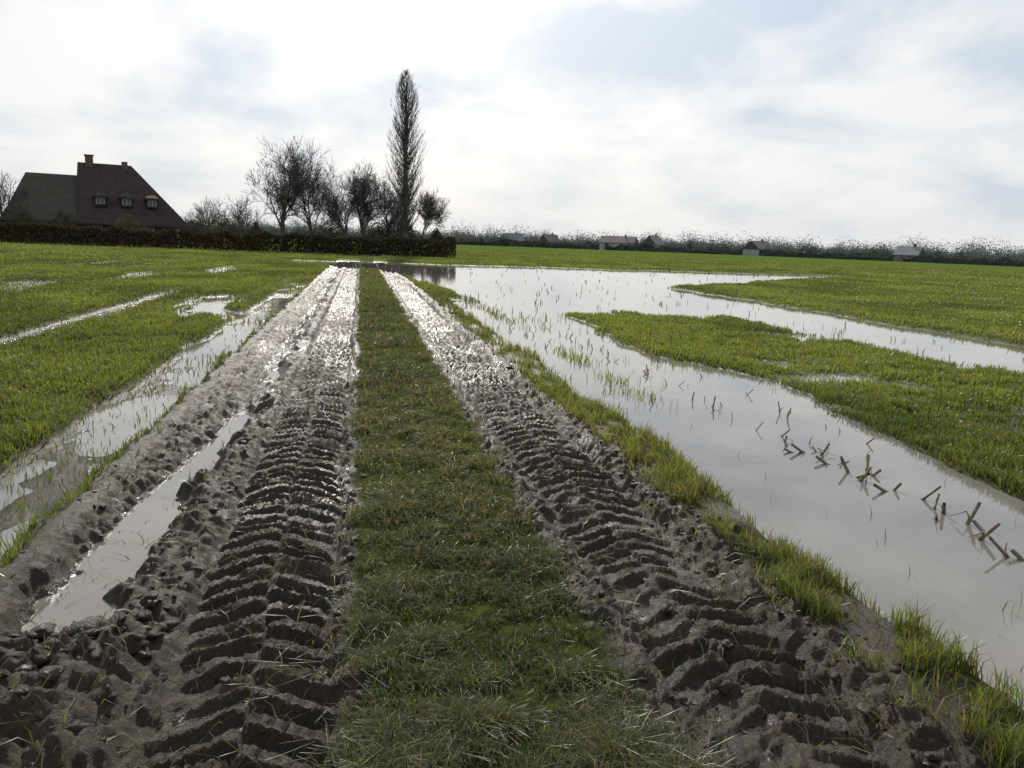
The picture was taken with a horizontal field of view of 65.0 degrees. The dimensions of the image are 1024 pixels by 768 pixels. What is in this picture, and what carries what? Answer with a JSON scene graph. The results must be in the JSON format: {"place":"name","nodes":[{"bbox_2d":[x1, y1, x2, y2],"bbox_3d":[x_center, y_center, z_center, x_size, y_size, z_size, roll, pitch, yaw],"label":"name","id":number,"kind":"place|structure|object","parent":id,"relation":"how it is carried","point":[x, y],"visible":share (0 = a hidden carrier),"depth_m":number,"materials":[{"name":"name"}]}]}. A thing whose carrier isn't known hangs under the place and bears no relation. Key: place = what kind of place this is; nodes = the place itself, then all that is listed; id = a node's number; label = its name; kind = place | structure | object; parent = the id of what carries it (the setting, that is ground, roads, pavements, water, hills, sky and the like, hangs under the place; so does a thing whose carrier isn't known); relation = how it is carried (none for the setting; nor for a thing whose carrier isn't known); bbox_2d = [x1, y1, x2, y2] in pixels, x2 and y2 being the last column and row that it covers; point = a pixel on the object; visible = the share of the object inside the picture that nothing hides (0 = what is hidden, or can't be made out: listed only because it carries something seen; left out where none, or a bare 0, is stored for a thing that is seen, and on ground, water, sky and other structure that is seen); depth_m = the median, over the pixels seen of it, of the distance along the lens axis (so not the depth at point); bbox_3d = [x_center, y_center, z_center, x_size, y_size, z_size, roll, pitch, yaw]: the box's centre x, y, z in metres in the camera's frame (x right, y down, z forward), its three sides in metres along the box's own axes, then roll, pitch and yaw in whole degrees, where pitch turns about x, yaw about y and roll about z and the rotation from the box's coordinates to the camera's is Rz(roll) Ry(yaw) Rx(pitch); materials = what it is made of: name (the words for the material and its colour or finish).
{"place":"outdoors","nodes":[
{"label":"outdoors","id":0,"kind":"place"},
{"bbox_2d":[0,172,77,222],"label":"annex roof","id":1,"kind":"structure","parent":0,"point":[52,195],"depth_m":89.65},
{"bbox_2d":[0,237,1023,767],"bbox_3d":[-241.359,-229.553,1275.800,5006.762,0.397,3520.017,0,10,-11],"label":"ground","id":2,"kind":"structure","parent":0,"point":[236,593],"depth_m":3.89,"materials":[{"name":"brown soil"}]},
{"bbox_2d":[0,171,33,239],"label":"bare tree","id":3,"kind":"object","parent":2,"relation":"on","point":[4,198],"visible":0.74,"depth_m":86.53,"materials":[{"name":"brown plant"}]},
{"bbox_2d":[3,204,43,240],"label":"garden shrub","id":4,"kind":"object","parent":2,"relation":"on","point":[23,215],"visible":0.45,"depth_m":85.00,"materials":[{"name":"green plant"}]},
{"bbox_2d":[5,220,79,241],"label":"annex walls","id":5,"kind":"structure","parent":2,"relation":"on","point":[76,225],"depth_m":88.35,"materials":[{"name":"brown brick"}]},
{"bbox_2d":[49,210,86,242],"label":"garden shrub","id":6,"kind":"object","parent":2,"relation":"on","point":[65,221],"visible":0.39,"depth_m":85.86,"materials":[{"name":"green plant"}]},
{"bbox_2d":[79,221,185,244],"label":"walls","id":7,"kind":"structure","parent":2,"relation":"on","point":[156,230],"depth_m":92.90,"materials":[{"name":"brick"}]},
{"bbox_2d":[77,162,189,228],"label":"roof","id":8,"kind":"structure","parent":7,"relation":"on","point":[112,182],"depth_m":92.96,"materials":[{"name":"tile"}]},
{"bbox_2d":[85,155,92,166],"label":"chimney","id":9,"kind":"object","parent":8,"relation":"on","point":[88,161],"visible":1,"depth_m":92.54,"materials":[{"name":"brick"}]},
{"bbox_2d":[94,197,105,205],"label":"dormer","id":10,"kind":"object","parent":8,"relation":"on","point":[95,204],"visible":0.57,"depth_m":90.91,"materials":[{"name":"wood"}]},
{"bbox_2d":[92,192,107,197],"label":"dormer roof","id":11,"kind":"structure","parent":10,"relation":"on","point":[99,194],"depth_m":90.90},
{"bbox_2d":[121,162,127,169],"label":"chimney","id":12,"kind":"object","parent":8,"relation":"on","point":[124,165],"visible":1,"depth_m":94.54,"materials":[{"name":"brick"}]},
{"bbox_2d":[120,199,132,206],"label":"dormer","id":13,"kind":"object","parent":8,"relation":"on","point":[125,205],"visible":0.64,"depth_m":92.40,"materials":[{"name":"wood"}]},
{"bbox_2d":[118,193,133,198],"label":"dormer roof","id":14,"kind":"structure","parent":13,"relation":"on","point":[124,196],"depth_m":92.25,"materials":[{"name":"grey"}]},
{"bbox_2d":[80,223,186,227],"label":"gutter","id":15,"kind":"object","parent":8,"relation":"attached to","point":[132,225],"visible":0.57,"depth_m":92.19,"materials":[{"name":"metal"}]},
{"bbox_2d":[145,200,157,208],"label":"dormer","id":16,"kind":"object","parent":8,"relation":"on","point":[153,207],"visible":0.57,"depth_m":93.85,"materials":[{"name":"wood"}]},
{"bbox_2d":[144,195,158,200],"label":"dormer roof","id":17,"kind":"structure","parent":16,"relation":"on","point":[150,197],"depth_m":93.59,"materials":[{"name":"grey"}]},
{"bbox_2d":[111,213,155,244],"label":"garden shrub","id":18,"kind":"object","parent":2,"relation":"on","point":[130,220],"visible":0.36,"depth_m":85.15,"materials":[{"name":"green plant"}]},
{"bbox_2d":[179,220,211,246],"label":"garden shrub","id":19,"kind":"object","parent":2,"relation":"on","point":[195,227],"visible":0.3,"depth_m":89.25,"materials":[{"name":"green plant"}]},
{"bbox_2d":[183,195,231,232],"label":"bare tree","id":20,"kind":"object","parent":2,"relation":"on","point":[203,220],"visible":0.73,"depth_m":92.08,"materials":[{"name":"brown plant"}]},
{"bbox_2d":[204,215,241,247],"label":"garden shrub","id":21,"kind":"object","parent":2,"relation":"on","point":[224,223],"visible":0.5,"depth_m":87.78,"materials":[{"name":"green plant"}]},
{"bbox_2d":[0,222,456,257],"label":"hedge","id":22,"kind":"object","parent":2,"relation":"on","point":[100,234],"visible":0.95,"depth_m":76.31,"materials":[{"name":"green plant"}]},
{"bbox_2d":[210,194,275,235],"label":"bare tree","id":23,"kind":"object","parent":2,"relation":"on","point":[237,215],"visible":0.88,"depth_m":88.72,"materials":[{"name":"brown plant"}]},
{"bbox_2d":[245,221,268,248],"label":"garden shrub","id":24,"kind":"object","parent":2,"relation":"on","point":[254,229],"visible":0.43,"depth_m":86.58,"materials":[{"name":"green plant"}]},
{"bbox_2d":[240,133,339,249],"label":"bare tree","id":25,"kind":"object","parent":2,"relation":"on","point":[280,200],"visible":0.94,"depth_m":80.72,"materials":[{"name":"brown plant"}]},
{"bbox_2d":[260,148,333,250],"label":"bare tree","id":26,"kind":"object","parent":2,"relation":"on","point":[308,221],"visible":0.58,"depth_m":82.22,"materials":[{"name":"brown plant"}]},
{"bbox_2d":[313,221,343,251],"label":"garden shrub","id":27,"kind":"object","parent":2,"relation":"on","point":[337,233],"visible":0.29,"depth_m":86.08,"materials":[{"name":"green plant"}]},
{"bbox_2d":[301,157,388,251],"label":"bare tree","id":28,"kind":"object","parent":2,"relation":"on","point":[334,211],"visible":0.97,"depth_m":82.40,"materials":[{"name":"brown plant"}]},
{"bbox_2d":[0,260,727,675],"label":"puddle","id":29,"kind":"object","parent":2,"relation":"on","point":[152,514],"depth_m":5.77,"materials":[{"name":"liquid"}]},
{"bbox_2d":[340,163,388,251],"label":"bare tree","id":30,"kind":"object","parent":2,"relation":"on","point":[367,213],"visible":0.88,"depth_m":83.78,"materials":[{"name":"brown plant"}]},
{"bbox_2d":[361,222,393,253],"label":"garden shrub","id":31,"kind":"object","parent":2,"relation":"on","point":[374,232],"visible":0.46,"depth_m":87.94,"materials":[{"name":"green plant"}]},
{"bbox_2d":[369,177,418,253],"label":"bare tree","id":32,"kind":"object","parent":2,"relation":"on","point":[388,224],"visible":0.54,"depth_m":87.47,"materials":[{"name":"brown plant"}]},
{"bbox_2d":[391,221,416,253],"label":"garden shrub","id":33,"kind":"object","parent":2,"relation":"on","point":[410,233],"visible":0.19,"depth_m":87.19,"materials":[{"name":"green plant"}]},
{"bbox_2d":[382,69,426,254],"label":"poplar tree","id":34,"kind":"object","parent":2,"relation":"on","point":[404,194],"visible":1,"depth_m":82.41,"materials":[{"name":"brown plant"}]},
{"bbox_2d":[413,189,451,254],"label":"bare tree","id":35,"kind":"object","parent":2,"relation":"on","point":[431,208],"visible":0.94,"depth_m":85.70,"materials":[{"name":"brown plant"}]},
{"bbox_2d":[427,227,450,254],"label":"garden shrub","id":36,"kind":"object","parent":2,"relation":"on","point":[438,236],"visible":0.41,"depth_m":84.32,"materials":[{"name":"green plant"}]},
{"bbox_2d":[0,351,1022,767],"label":"mud clods","id":37,"kind":"object","parent":2,"relation":"on","point":[148,601],"visible":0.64,"depth_m":3.15,"materials":[{"name":"brown soil"}]},
{"bbox_2d":[0,240,1023,767],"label":"grass","id":38,"kind":"structure","parent":2,"relation":"on","point":[586,738],"depth_m":6.96,"materials":[{"name":"green plant"}]},
{"bbox_2d":[2,210,1023,266],"bbox_3d":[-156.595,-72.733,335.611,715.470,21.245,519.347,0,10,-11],"label":"distant tree line","id":39,"kind":"object","parent":2,"relation":"on","point":[864,251],"visible":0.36,"depth_m":411.65,"materials":[{"name":"brown plant"}]},
{"bbox_2d":[502,232,523,246],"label":"farmhouse","id":40,"kind":"object","parent":2,"relation":"on","point":[519,237],"visible":0.34,"depth_m":451.58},
{"bbox_2d":[538,233,560,247],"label":"farmhouse","id":41,"kind":"object","parent":2,"relation":"on","point":[551,237],"visible":0.39,"depth_m":442.52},
{"bbox_2d":[194,229,1023,266],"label":"distant hedge","id":42,"kind":"object","parent":2,"relation":"on","point":[949,260],"visible":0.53,"depth_m":372.63,"materials":[{"name":"green plant"}]},
{"bbox_2d":[599,235,637,250],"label":"farmhouse","id":43,"kind":"object","parent":2,"relation":"on","point":[613,241],"visible":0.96,"depth_m":419.14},
{"bbox_2d":[642,234,664,251],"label":"farmhouse","id":44,"kind":"object","parent":2,"relation":"on","point":[655,240],"visible":0.67,"depth_m":407.86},
{"bbox_2d":[742,239,773,255],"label":"farmhouse","id":45,"kind":"object","parent":2,"relation":"on","point":[751,248],"visible":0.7,"depth_m":358.65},
{"bbox_2d":[505,309,1023,560],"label":"corn stubble","id":46,"kind":"object","parent":2,"relation":"on","point":[868,472],"visible":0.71,"depth_m":5.94,"materials":[{"name":"brown plant"}]},
{"bbox_2d":[893,244,925,261],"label":"farmhouse","id":47,"kind":"object","parent":2,"relation":"on","point":[901,252],"visible":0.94,"depth_m":289.51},
{"bbox_2d":[0,0,1023,254],"label":"sky","id":48,"kind":"structure","parent":0,"point":[885,121],"materials":[{"name":"white"}]},
{"bbox_2d":[390,263,1023,709],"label":"flood water","id":49,"kind":"structure","parent":0,"point":[898,545],"depth_m":7.25,"materials":[{"name":"grey liquid"}]}
]}

